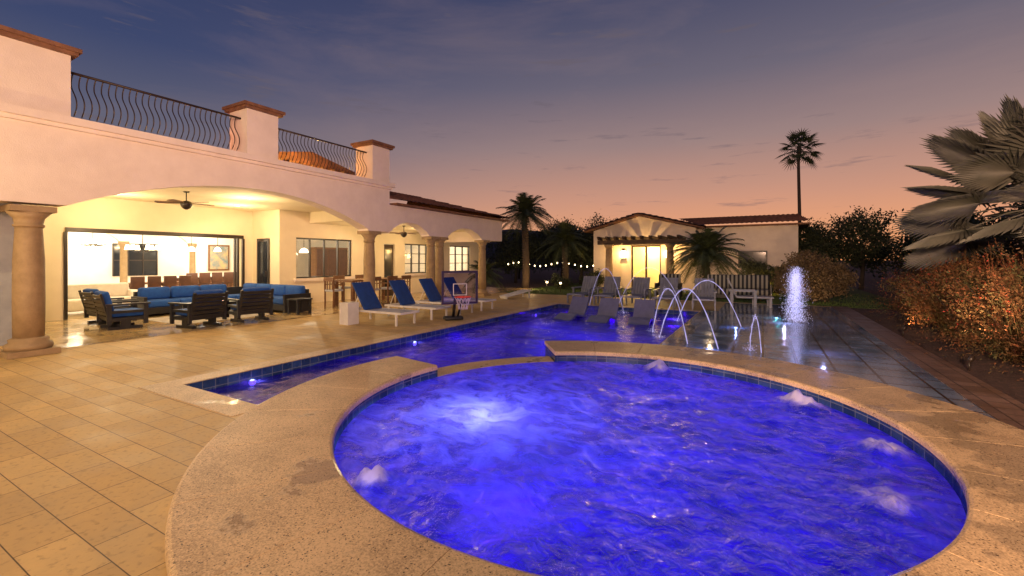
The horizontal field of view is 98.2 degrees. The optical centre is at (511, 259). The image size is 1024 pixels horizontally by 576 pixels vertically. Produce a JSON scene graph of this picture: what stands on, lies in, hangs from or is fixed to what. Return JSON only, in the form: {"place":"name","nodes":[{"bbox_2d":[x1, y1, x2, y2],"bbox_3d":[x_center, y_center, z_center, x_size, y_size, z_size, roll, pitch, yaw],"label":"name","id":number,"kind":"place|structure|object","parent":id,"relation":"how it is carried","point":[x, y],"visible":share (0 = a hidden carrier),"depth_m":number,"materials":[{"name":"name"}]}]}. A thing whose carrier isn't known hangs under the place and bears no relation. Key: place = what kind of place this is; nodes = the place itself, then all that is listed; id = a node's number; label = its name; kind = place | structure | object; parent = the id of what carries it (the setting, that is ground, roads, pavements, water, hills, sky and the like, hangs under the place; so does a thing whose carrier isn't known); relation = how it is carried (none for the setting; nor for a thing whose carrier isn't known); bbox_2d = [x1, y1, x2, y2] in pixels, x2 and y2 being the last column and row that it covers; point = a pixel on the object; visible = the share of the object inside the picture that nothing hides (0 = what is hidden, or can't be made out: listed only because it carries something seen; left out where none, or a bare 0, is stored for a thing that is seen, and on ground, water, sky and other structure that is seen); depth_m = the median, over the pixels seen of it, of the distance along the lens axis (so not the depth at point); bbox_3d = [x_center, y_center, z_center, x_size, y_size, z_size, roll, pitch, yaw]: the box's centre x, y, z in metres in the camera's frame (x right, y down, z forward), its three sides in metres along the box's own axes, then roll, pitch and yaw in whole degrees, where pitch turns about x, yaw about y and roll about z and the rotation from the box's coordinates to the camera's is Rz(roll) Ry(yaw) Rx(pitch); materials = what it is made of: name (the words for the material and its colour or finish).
{"place":"outdoors","nodes":[
{"label":"outdoors","id":0,"kind":"place"},
{"bbox_2d":[162,275,231,286],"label":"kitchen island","id":1,"kind":"structure","parent":0,"point":[198,280],"depth_m":18.53,"materials":[{"name":"brown wood"}]},
{"bbox_2d":[0,293,996,575],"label":"pool deck","id":2,"kind":"structure","parent":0,"point":[98,451],"depth_m":4.18,"materials":[{"name":"tile"}]},
{"bbox_2d":[0,24,534,359],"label":"villa","id":3,"kind":"object","parent":2,"relation":"on","point":[66,178],"visible":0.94,"depth_m":11.64,"materials":[{"name":"paint"}]},
{"bbox_2d":[73,233,111,246],"bbox_3d":[-13.083,-0.983,13.836,0.900,1.133,0.795,0,0,29],"label":"chandelier","id":4,"kind":"object","parent":3,"relation":"hanging from","point":[97,240],"visible":0.96,"depth_m":13.79,"materials":[{"name":"glass"}]},
{"bbox_2d":[68,282,136,311],"bbox_3d":[-12.893,1.135,13.614,0.950,0.770,2.300,0,0,29],"label":"indoor sofa","id":5,"kind":"object","parent":3,"relation":"on","point":[114,290],"visible":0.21,"depth_m":13.85,"materials":[{"name":"beige fabric"}]},
{"bbox_2d":[78,288,137,324],"bbox_3d":[-10.209,1.158,11.199,0.900,0.884,0.899,0,0,29],"label":"club chair","id":6,"kind":"object","parent":3,"relation":"on","point":[87,303],"visible":0.49,"depth_m":10.98,"materials":[{"name":"wood"}]},
{"bbox_2d":[90,291,150,330],"bbox_3d":[-9.178,1.158,10.387,0.900,0.884,0.899,0,0,35],"label":"club chair","id":7,"kind":"object","parent":3,"relation":"on","point":[112,316],"visible":1,"depth_m":10.20,"materials":[{"name":"blue fabric"}]},
{"bbox_2d":[112,243,157,275],"bbox_3d":[-16.516,0.000,19.455,0.070,1.400,1.600,0,0,30],"label":"interior window","id":8,"kind":"structure","parent":3,"relation":"in","point":[142,263],"depth_m":19.54,"materials":[{"name":"grey glass"}]},
{"bbox_2d":[130,277,144,289],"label":"indoor chair","id":9,"kind":"object","parent":3,"relation":"on","point":[136,283],"visible":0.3,"depth_m":15.16,"materials":[{"name":"wood"}]},
{"bbox_2d":[124,235,159,251],"bbox_3d":[-13.415,-0.833,16.092,1.020,1.133,0.899,0,0,29],"label":"chandelier","id":10,"kind":"object","parent":3,"relation":"hanging from","point":[134,247],"visible":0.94,"depth_m":15.96,"materials":[{"name":"glass"}]},
{"bbox_2d":[147,276,160,286],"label":"indoor chair","id":11,"kind":"object","parent":3,"relation":"on","point":[153,281],"visible":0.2,"depth_m":15.58,"materials":[{"name":"brown leather"}]},
{"bbox_2d":[164,276,176,287],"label":"indoor chair","id":12,"kind":"object","parent":3,"relation":"on","point":[170,281],"visible":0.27,"depth_m":16.00,"materials":[{"name":"brown leather"}]},
{"bbox_2d":[154,191,213,209],"bbox_3d":[-8.280,-1.510,11.352,1.256,0.460,1.213,0,0,29],"label":"ceiling fan","id":13,"kind":"object","parent":3,"relation":"hanging from","point":[186,205],"visible":1,"depth_m":11.20,"materials":[{"name":"brown metal"}]},
{"bbox_2d":[179,275,191,285],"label":"indoor chair","id":14,"kind":"object","parent":3,"relation":"on","point":[185,280],"visible":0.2,"depth_m":16.42,"materials":[{"name":"brown leather"}]},
{"bbox_2d":[186,273,197,284],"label":"chair","id":15,"kind":"object","parent":3,"relation":"on","point":[194,278],"visible":0.48,"depth_m":17.44,"materials":[{"name":"brown leather"}]},
{"bbox_2d":[168,289,228,328],"bbox_3d":[-7.467,1.158,10.604,0.899,0.884,0.900,0,0,24],"label":"club chair","id":16,"kind":"object","parent":3,"relation":"on","point":[209,305],"visible":1,"depth_m":10.37,"materials":[{"name":"black wood"}]},
{"bbox_2d":[197,273,209,285],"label":"chair","id":17,"kind":"object","parent":3,"relation":"on","point":[204,278],"visible":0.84,"depth_m":17.75,"materials":[{"name":"brown leather"}]},
{"bbox_2d":[142,313,274,324],"bbox_3d":[-8.369,1.583,12.318,2.100,0.010,2.400,0,0,29],"label":"rug","id":18,"kind":"object","parent":3,"relation":"on","point":[164,319],"visible":0.21,"depth_m":11.70,"materials":[{"name":"fabric"}]},
{"bbox_2d":[210,272,221,283],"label":"chair","id":19,"kind":"object","parent":3,"relation":"on","point":[216,277],"visible":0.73,"depth_m":18.17,"materials":[{"name":"brown leather"}]},
{"bbox_2d":[208,245,228,270],"bbox_3d":[-14.807,-0.100,22.395,0.050,1.300,1.000,0,0,29],"label":"wall painting","id":20,"kind":"object","parent":3,"relation":"attached to","point":[218,261],"depth_m":22.35,"materials":[{"name":"multicoloured paint"}]},
{"bbox_2d":[131,283,310,314],"bbox_3d":[-8.590,1.200,13.248,3.360,0.800,3.360,0,0,29],"label":"sectional sofa","id":21,"kind":"object","parent":3,"relation":"on","point":[159,298],"visible":0.54,"depth_m":13.36,"materials":[{"name":"fabric"}]},
{"bbox_2d":[222,272,233,286],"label":"chair","id":22,"kind":"object","parent":3,"relation":"on","point":[228,278],"visible":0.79,"depth_m":18.58,"materials":[{"name":"brown leather"}]},
{"bbox_2d":[227,287,273,322],"bbox_3d":[-6.879,1.158,11.643,0.899,0.884,0.900,0,0,36],"label":"club chair","id":23,"kind":"object","parent":3,"relation":"on","point":[256,300],"visible":0.98,"depth_m":11.42,"materials":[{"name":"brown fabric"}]},
{"bbox_2d":[257,238,269,283],"bbox_3d":[-8.813,0.420,15.696,0.700,2.340,0.055,0,0,30],"label":"window","id":24,"kind":"structure","parent":3,"relation":"in","point":[263,245],"depth_m":15.64,"materials":[{"name":"glass"}]},
{"bbox_2d":[286,297,312,314],"bbox_3d":[-6.270,1.365,13.084,0.500,0.450,0.500,0,0,29],"label":"side table","id":25,"kind":"object","parent":3,"relation":"on","point":[300,299],"visible":1,"depth_m":13.02,"materials":[{"name":"black wood"}]},
{"bbox_2d":[278,152,354,174],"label":"tiled roof","id":26,"kind":"structure","parent":3,"relation":"on","point":[319,158],"depth_m":15.59,"materials":[{"name":"tile"}]},
{"bbox_2d":[293,237,355,281],"bbox_3d":[-7.115,-0.010,16.911,0.280,1.580,2.710,0,0,30],"label":"window","id":27,"kind":"structure","parent":3,"relation":"in","point":[309,278],"depth_m":16.94,"materials":[{"name":"brown metal"}]},
{"bbox_2d":[311,247,347,275],"bbox_3d":[-10.304,0.450,25.936,0.520,2.300,3.000,0,0,29],"label":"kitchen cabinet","id":28,"kind":"object","parent":3,"relation":"on","point":[317,261],"visible":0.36,"depth_m":25.19,"materials":[{"name":"brown wood"}]},
{"bbox_2d":[323,277,344,307],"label":"dining chair","id":29,"kind":"object","parent":3,"relation":"on","point":[334,290],"visible":0.98,"depth_m":14.74,"materials":[{"name":"brown wood"}]},
{"bbox_2d":[333,275,350,301],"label":"dining chair","id":30,"kind":"object","parent":3,"relation":"on","point":[337,277],"visible":0.37,"depth_m":16.25,"materials":[{"name":"brown wood"}]},
{"bbox_2d":[334,277,400,304],"bbox_3d":[-5.254,1.145,16.301,1.000,0.890,2.400,0,0,29],"label":"dining table","id":31,"kind":"object","parent":3,"relation":"on","point":[383,279],"visible":0.6,"depth_m":15.53,"materials":[{"name":"brown wood"}]},
{"bbox_2d":[375,276,380,303],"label":"dining chair","id":32,"kind":"object","parent":3,"relation":"on","point":[379,283],"visible":0.3,"depth_m":15.31,"materials":[{"name":"brown wood"}]},
{"bbox_2d":[378,276,397,303],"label":"dining chair","id":33,"kind":"object","parent":3,"relation":"on","point":[387,288],"visible":0.52,"depth_m":15.73,"materials":[{"name":"brown wood"}]},
{"bbox_2d":[384,244,392,295],"bbox_3d":[-5.559,0.455,19.834,0.070,2.270,0.610,0,0,30],"label":"door","id":34,"kind":"structure","parent":3,"relation":"in","point":[388,249],"depth_m":19.83,"materials":[{"name":"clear glass"}]},
{"bbox_2d":[393,275,410,302],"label":"dining chair","id":35,"kind":"object","parent":3,"relation":"on","point":[404,277],"visible":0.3,"depth_m":16.51,"materials":[{"name":"brown wood"}]},
{"bbox_2d":[403,244,426,275],"bbox_3d":[-4.599,0.005,21.359,0.280,1.510,1.890,0,0,30],"label":"window","id":36,"kind":"structure","parent":3,"relation":"in","point":[418,273],"depth_m":21.40,"materials":[{"name":"brown metal"}]},
{"bbox_2d":[448,246,468,273],"bbox_3d":[-2.863,0.005,24.427,0.280,1.510,2.140,0,0,30],"label":"window","id":37,"kind":"structure","parent":3,"relation":"in","point":[454,254],"depth_m":24.71,"materials":[{"name":"white metal"}]},
{"bbox_2d":[339,302,358,324],"bbox_3d":[-4.047,1.330,11.022,0.300,0.540,0.340,0,0,29],"label":"side table","id":38,"kind":"object","parent":2,"relation":"on","point":[348,313],"visible":1,"depth_m":10.92,"materials":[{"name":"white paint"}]},
{"bbox_2d":[352,282,418,326],"bbox_3d":[-3.295,1.093,11.286,1.850,1.013,0.666,0,0,29],"label":"sun lounger","id":39,"kind":"object","parent":2,"relation":"on","point":[368,297],"visible":0.92,"depth_m":11.39,"materials":[{"name":"fabric"}]},
{"bbox_2d":[384,280,450,319],"bbox_3d":[-2.655,1.093,12.417,1.850,1.013,0.666,0,0,29],"label":"sun lounger","id":40,"kind":"object","parent":2,"relation":"on","point":[402,293],"visible":0.97,"depth_m":12.52,"materials":[{"name":"fabric"}]},
{"bbox_2d":[138,302,700,416],"bbox_3d":[0.653,1.602,9.776,5.090,0.016,12.620,0,0,29],"label":"pool coping","id":41,"kind":"object","parent":2,"relation":"on","point":[179,389],"visible":0.91,"depth_m":5.94,"materials":[{"name":"stone"}]},
{"bbox_2d":[415,278,475,314],"bbox_3d":[-2.039,1.093,13.505,1.850,1.013,0.666,0,0,29],"label":"sun lounger","id":42,"kind":"object","parent":2,"relation":"on","point":[429,287],"visible":0.74,"depth_m":13.65,"materials":[{"name":"fabric"}]},
{"bbox_2d":[441,271,477,320],"bbox_3d":[-1.376,0.940,11.347,0.940,1.320,1.294,0,0,-22],"label":"basketball hoop","id":43,"kind":"object","parent":2,"relation":"on","point":[454,316],"visible":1,"depth_m":11.21,"materials":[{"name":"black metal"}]},
{"bbox_2d":[444,277,495,310],"bbox_3d":[-1.473,1.093,14.506,1.850,1.013,0.666,0,0,29],"label":"sun lounger","id":44,"kind":"object","parent":2,"relation":"on","point":[449,282],"visible":0.66,"depth_m":14.59,"materials":[{"name":"fabric"}]},
{"bbox_2d":[499,289,530,298],"bbox_3d":[0.144,1.430,18.532,1.200,0.340,0.600,0,0,-30],"label":"beanbag board","id":45,"kind":"object","parent":2,"relation":"on","point":[507,295],"visible":0.88,"depth_m":18.48,"materials":[{"name":"white paint"}]},
{"bbox_2d":[567,276,598,302],"bbox_3d":[2.688,1.120,16.745,0.780,0.959,1.395,0,0,36],"label":"deck chair","id":46,"kind":"object","parent":2,"relation":"on","point":[588,286],"visible":0.85,"depth_m":17.07,"materials":[{"name":"grey plastic"}]},
{"bbox_2d":[593,276,622,303],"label":"deck chair","id":47,"kind":"object","parent":2,"relation":"on","point":[610,289],"visible":0.88,"depth_m":16.63,"materials":[{"name":"grey plastic"}]},
{"bbox_2d":[621,277,652,305],"bbox_3d":[4.432,1.120,15.758,0.780,0.959,1.395,0,0,32],"label":"deck chair","id":48,"kind":"object","parent":2,"relation":"on","point":[640,288],"visible":0.92,"depth_m":16.11,"materials":[{"name":"grey plastic"}]},
{"bbox_2d":[652,278,680,308],"bbox_3d":[5.305,1.120,15.264,0.780,0.959,1.395,0,0,29],"label":"deck chair","id":49,"kind":"object","parent":2,"relation":"on","point":[664,285],"visible":0.85,"depth_m":15.65,"materials":[{"name":"grey plastic"}]},
{"bbox_2d":[692,278,716,310],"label":"deck chair","id":50,"kind":"object","parent":2,"relation":"on","point":[702,293],"visible":0.95,"depth_m":15.07,"materials":[{"name":"grey plastic"}]},
{"bbox_2d":[660,303,994,418],"bbox_3d":[5.894,1.595,10.062,3.710,0.001,13.280,0,0,29],"label":"splash pad","id":51,"kind":"object","parent":2,"relation":"on","point":[830,339],"visible":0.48,"depth_m":8.44,"materials":[{"name":"tile"}]},
{"bbox_2d":[727,278,773,307],"bbox_3d":[8.175,1.120,15.258,1.395,0.959,0.780,0,0,24],"label":"deck chair","id":52,"kind":"object","parent":51,"relation":"on","point":[754,296],"visible":0.98,"depth_m":15.07,"materials":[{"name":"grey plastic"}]},
{"bbox_2d":[743,314,761,352],"bbox_3d":[4.157,1.270,7.670,0.249,0.661,0.395,0,0,6],"label":"water jet","id":53,"kind":"object","parent":51,"relation":"on","point":[750,347],"visible":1,"depth_m":7.70},
{"bbox_2d":[779,266,811,322],"bbox_3d":[7.208,0.866,11.257,0.809,1.456,0.882,0,0,29],"label":"fountain geyser","id":54,"kind":"object","parent":51,"relation":"on","point":[793,282],"visible":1,"depth_m":11.27,"materials":[{"name":"liquid"}]},
{"bbox_2d":[831,306,1023,429],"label":"paver border","id":55,"kind":"object","parent":2,"relation":"on","point":[995,403],"visible":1,"depth_m":6.03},
{"bbox_2d":[0,0,1023,259],"label":"sky","id":56,"kind":"structure","parent":0,"point":[673,109],"materials":[{"name":"purple"}]},
{"bbox_2d":[485,229,593,267],"bbox_3d":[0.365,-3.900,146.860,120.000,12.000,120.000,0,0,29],"label":"hedge","id":57,"kind":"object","parent":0,"point":[488,249],"depth_m":99.92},
{"bbox_2d":[503,283,907,309],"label":"lawn","id":58,"kind":"structure","parent":0,"point":[854,291],"depth_m":18.29,"materials":[{"name":"green plant"}]},
{"bbox_2d":[550,272,573,288],"bbox_3d":[2.645,1.161,24.274,1.542,0.943,1.165,0,0,62],"label":"shrub","id":59,"kind":"object","parent":58,"relation":"on","point":[556,279],"visible":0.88,"depth_m":23.99,"materials":[{"name":"green plant"}]},
{"bbox_2d":[533,221,591,286],"bbox_3d":[3.219,-0.301,26.367,3.571,3.839,3.336,0,0,-36],"label":"palm tree","id":60,"kind":"object","parent":58,"relation":"on","point":[565,234],"visible":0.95,"depth_m":26.02,"materials":[{"name":"green plant"}]},
{"bbox_2d":[554,222,593,284],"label":"tree","id":61,"kind":"object","parent":58,"relation":"on","point":[579,260],"visible":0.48,"depth_m":27.95,"materials":[{"name":"green plant"}]},
{"bbox_2d":[575,268,604,286],"bbox_3d":[4.539,1.040,24.496,1.471,1.185,1.644,0,0,-28],"label":"shrub","id":62,"kind":"object","parent":58,"relation":"on","point":[600,278],"visible":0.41,"depth_m":24.14,"materials":[{"name":"green plant"}]},
{"bbox_2d":[655,274,681,297],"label":"chair","id":63,"kind":"object","parent":58,"relation":"on","point":[657,284],"visible":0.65,"depth_m":19.18,"materials":[{"name":"black wood"}]},
{"bbox_2d":[584,213,810,291],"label":"guest house","id":64,"kind":"structure","parent":58,"relation":"on","point":[627,248],"depth_m":23.37,"materials":[{"name":"paint"}]},
{"bbox_2d":[631,245,660,287],"bbox_3d":[7.357,0.395,24.274,1.600,2.390,0.100,0,0,30],"label":"door","id":65,"kind":"structure","parent":64,"relation":"in","point":[632,246],"depth_m":24.24,"materials":[{"name":"white glass"}]},
{"bbox_2d":[738,251,766,267],"bbox_3d":[12.202,-0.025,22.481,1.300,0.850,0.049,0,0,30],"label":"window","id":66,"kind":"structure","parent":64,"relation":"in","point":[758,256],"depth_m":22.42,"materials":[{"name":"grey glass"}]},
{"bbox_2d":[667,226,755,283],"bbox_3d":[9.073,0.035,20.615,3.718,3.182,3.745,0,0,10],"label":"palm tree","id":67,"kind":"object","parent":58,"relation":"on","point":[706,245],"visible":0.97,"depth_m":20.13,"materials":[{"name":"green plant"}]},
{"bbox_2d":[707,274,771,299],"bbox_3d":[9.174,1.110,18.042,2.420,0.980,0.800,0,0,29],"label":"striped sofa","id":68,"kind":"object","parent":58,"relation":"on","point":[760,284],"visible":0.66,"depth_m":18.00,"materials":[{"name":"black fabric"}]},
{"bbox_2d":[738,259,774,275],"bbox_3d":[11.694,0.750,21.259,1.968,1.728,1.769,0,0,29],"label":"shrub","id":69,"kind":"object","parent":58,"relation":"on","point":[759,268],"visible":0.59,"depth_m":21.06,"materials":[{"name":"green plant"}]},
{"bbox_2d":[756,271,781,293],"bbox_3d":[11.257,1.053,19.565,1.617,1.130,1.203,0,0,4],"label":"shrub","id":70,"kind":"object","parent":58,"relation":"on","point":[773,281],"visible":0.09,"depth_m":19.35,"materials":[{"name":"green plant"}]},
{"bbox_2d":[760,264,804,294],"bbox_3d":[12.615,1.000,20.732,2.100,1.722,2.077,0,0,-38],"label":"shrub","id":71,"kind":"object","parent":58,"relation":"on","point":[770,266],"visible":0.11,"depth_m":20.57,"materials":[{"name":"green plant"}]},
{"bbox_2d":[775,127,824,246],"bbox_3d":[19.114,-3.543,29.510,2.885,10.291,2.912,0,0,0],"label":"fan palm","id":72,"kind":"object","parent":58,"relation":"on","point":[800,145],"visible":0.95,"depth_m":29.33,"materials":[{"name":"green plant"}]},
{"bbox_2d":[768,248,859,302],"bbox_3d":[11.195,0.565,16.504,2.901,2.102,2.500,0,0,29],"label":"round shrub","id":73,"kind":"object","parent":58,"relation":"on","point":[824,284],"visible":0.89,"depth_m":16.15,"materials":[{"name":"green plant"}]},
{"bbox_2d":[798,217,851,269],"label":"tree","id":74,"kind":"object","parent":58,"relation":"on","point":[812,238],"visible":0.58,"depth_m":23.46,"materials":[{"name":"green plant"}]},
{"bbox_2d":[486,260,1023,403],"bbox_3d":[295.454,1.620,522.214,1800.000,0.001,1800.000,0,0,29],"label":"ground","id":75,"kind":"structure","parent":0,"point":[537,279],"depth_m":9.73,"materials":[{"name":"soil"}]},
{"bbox_2d":[463,258,504,290],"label":"palm tree","id":76,"kind":"object","parent":75,"relation":"on","point":[488,271],"visible":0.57,"depth_m":23.12,"materials":[{"name":"green plant"}]},
{"bbox_2d":[485,229,547,282],"bbox_3d":[0.542,-0.345,30.847,4.183,3.911,4.619,0,0,44],"label":"tree","id":77,"kind":"object","parent":75,"relation":"on","point":[515,258],"visible":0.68,"depth_m":30.20,"materials":[{"name":"green plant"}]},
{"bbox_2d":[490,230,542,278],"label":"tree","id":78,"kind":"object","parent":75,"relation":"on","point":[501,242],"visible":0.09,"depth_m":37.28,"materials":[{"name":"green plant"}]},
{"bbox_2d":[496,192,554,287],"bbox_3d":[0.641,-1.160,25.284,3.438,5.547,3.793,0,0,29],"label":"palm tree","id":79,"kind":"object","parent":75,"relation":"on","point":[525,206],"visible":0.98,"depth_m":25.11,"materials":[{"name":"green plant"}]},
{"bbox_2d":[532,215,578,276],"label":"tree","id":80,"kind":"object","parent":75,"relation":"on","point":[556,250],"visible":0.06,"depth_m":36.54,"materials":[{"name":"green plant"}]},
{"bbox_2d":[534,214,589,268],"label":"tree","id":81,"kind":"object","parent":75,"relation":"on","point":[549,259],"visible":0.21,"depth_m":31.79,"materials":[{"name":"green plant"}]},
{"bbox_2d":[579,212,617,239],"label":"tree","id":82,"kind":"object","parent":75,"relation":"on","point":[597,223],"visible":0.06,"depth_m":36.34,"materials":[{"name":"green plant"}]},
{"bbox_2d":[486,237,1022,279],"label":"hedge","id":83,"kind":"object","parent":75,"relation":"on","point":[558,268],"visible":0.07,"depth_m":46.09,"materials":[{"name":"green plant"}]},
{"bbox_2d":[819,205,905,289],"bbox_3d":[18.590,-0.703,23.936,4.028,4.623,4.306,0,0,29],"label":"tree","id":84,"kind":"object","parent":75,"relation":"on","point":[855,253],"visible":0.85,"depth_m":23.12,"materials":[{"name":"green plant"}]},
{"bbox_2d":[868,206,991,275],"bbox_3d":[19.265,-0.435,20.295,4.042,4.089,4.639,0,0,-35],"label":"tree","id":85,"kind":"object","parent":75,"relation":"on","point":[897,245],"visible":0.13,"depth_m":20.74,"materials":[{"name":"green plant"}]},
{"bbox_2d":[852,252,1012,325],"bbox_3d":[10.890,0.613,11.359,3.915,2.014,4.722,0,0,29],"label":"flowering shrub","id":86,"kind":"object","parent":75,"relation":"on","point":[898,283],"visible":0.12,"depth_m":11.50,"materials":[{"name":"orange plant"}]},
{"bbox_2d":[851,308,1023,402],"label":"mulch chips","id":87,"kind":"object","parent":75,"relation":"on","point":[941,345],"visible":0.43,"depth_m":8.29,"materials":[{"name":"wood"}]},
{"bbox_2d":[861,242,1023,344],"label":"flowering shrub","id":88,"kind":"object","parent":75,"relation":"on","point":[926,303],"visible":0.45,"depth_m":9.16,"materials":[{"name":"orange plant"}]},
{"bbox_2d":[891,93,1023,270],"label":"fan palm","id":89,"kind":"object","parent":75,"relation":"on","point":[990,168],"visible":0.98,"depth_m":7.89,"materials":[{"name":"green plant"}]},
{"bbox_2d":[899,214,1019,279],"bbox_3d":[16.322,-0.155,16.062,3.356,3.531,3.128,0,0,12],"label":"tree","id":90,"kind":"object","parent":75,"relation":"on","point":[981,253],"visible":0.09,"depth_m":15.39,"materials":[{"name":"green plant"}]},
{"bbox_2d":[899,238,1023,366],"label":"flowering shrub","id":91,"kind":"object","parent":75,"relation":"on","point":[989,296],"visible":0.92,"depth_m":7.17,"materials":[{"name":"orange plant"}]},
{"bbox_2d":[967,355,975,370],"bbox_3d":[6.692,1.501,6.457,0.107,0.238,0.060,0,0,-1],"label":"garden spotlight","id":92,"kind":"object","parent":75,"relation":"on","point":[970,359],"visible":1,"depth_m":6.45,"materials":[{"name":"brown metal"}]},
{"bbox_2d":[946,273,1023,380],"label":"flowering shrub","id":93,"kind":"object","parent":75,"relation":"on","point":[1016,341],"visible":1,"depth_m":5.96,"materials":[{"name":"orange plant"}]},
{"bbox_2d":[979,202,1023,267],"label":"tree","id":94,"kind":"object","parent":75,"relation":"on","point":[1002,219],"visible":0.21,"depth_m":16.00,"materials":[{"name":"green plant"}]},
{"bbox_2d":[986,209,1023,271],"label":"flowering shrub","id":95,"kind":"object","parent":75,"relation":"on","point":[1022,259],"visible":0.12,"depth_m":9.44,"materials":[{"name":"orange plant"}]},
{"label":"pool basin","id":96,"kind":"structure","parent":0,"visible":0},
{"bbox_2d":[186,304,698,390],"bbox_3d":[0.801,1.812,9.692,4.750,0.417,11.940,0,0,29],"label":"pool waterline tile","id":97,"kind":"object","parent":96,"relation":"attached to","point":[210,384],"visible":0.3,"depth_m":8.12,"materials":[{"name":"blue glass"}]},
{"bbox_2d":[207,308,692,404],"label":"pool water","id":98,"kind":"structure","parent":96,"relation":"in","point":[525,335],"depth_m":9.32,"materials":[{"name":"liquid"}]},
{"bbox_2d":[646,288,687,343],"bbox_3d":[3.290,1.157,9.586,0.310,1.155,2.368,0,0,5],"label":"water jet","id":99,"kind":"object","parent":98,"relation":"on","point":[679,310],"visible":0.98,"depth_m":9.23},
{"bbox_2d":[653,287,718,348],"bbox_3d":[3.521,1.147,8.981,0.307,1.177,2.159,0,0,-16],"label":"water jet","id":100,"kind":"object","parent":98,"relation":"on","point":[659,336],"visible":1,"depth_m":8.68},
{"bbox_2d":[676,279,740,325],"bbox_3d":[5.082,1.096,11.648,0.292,1.277,2.279,0,0,-25],"label":"water jet","id":101,"kind":"object","parent":98,"relation":"on","point":[720,288],"visible":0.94,"depth_m":11.44},
{"bbox_2d":[553,296,588,320],"bbox_3d":[1.791,1.535,13.374,0.580,0.770,1.200,0,0,38],"label":"pool lounger","id":102,"kind":"object","parent":96,"relation":"on","point":[578,306],"visible":0.76,"depth_m":13.60,"materials":[{"name":"grey plastic"}]},
{"bbox_2d":[165,341,1023,575],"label":"spa","id":103,"kind":"object","parent":96,"relation":"in","point":[265,488],"visible":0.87,"depth_m":3.06,"materials":[{"name":"beige stone"}]},
{"bbox_2d":[334,359,965,575],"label":"spa water","id":104,"kind":"structure","parent":103,"relation":"in","point":[658,467],"depth_m":3.37,"materials":[{"name":"liquid"}]},
{"bbox_2d":[586,298,619,322],"bbox_3d":[2.627,1.535,12.784,0.580,0.770,1.200,0,0,32],"label":"pool lounger","id":105,"kind":"object","parent":96,"relation":"on","point":[608,310],"visible":0.77,"depth_m":13.06,"materials":[{"name":"grey plastic"}]},
{"bbox_2d":[627,299,655,324],"bbox_3d":[3.606,1.535,12.345,0.580,0.770,1.200,0,0,27],"label":"pool lounger","id":106,"kind":"object","parent":96,"relation":"on","point":[644,312],"visible":0.74,"depth_m":12.66,"materials":[{"name":"grey plastic"}]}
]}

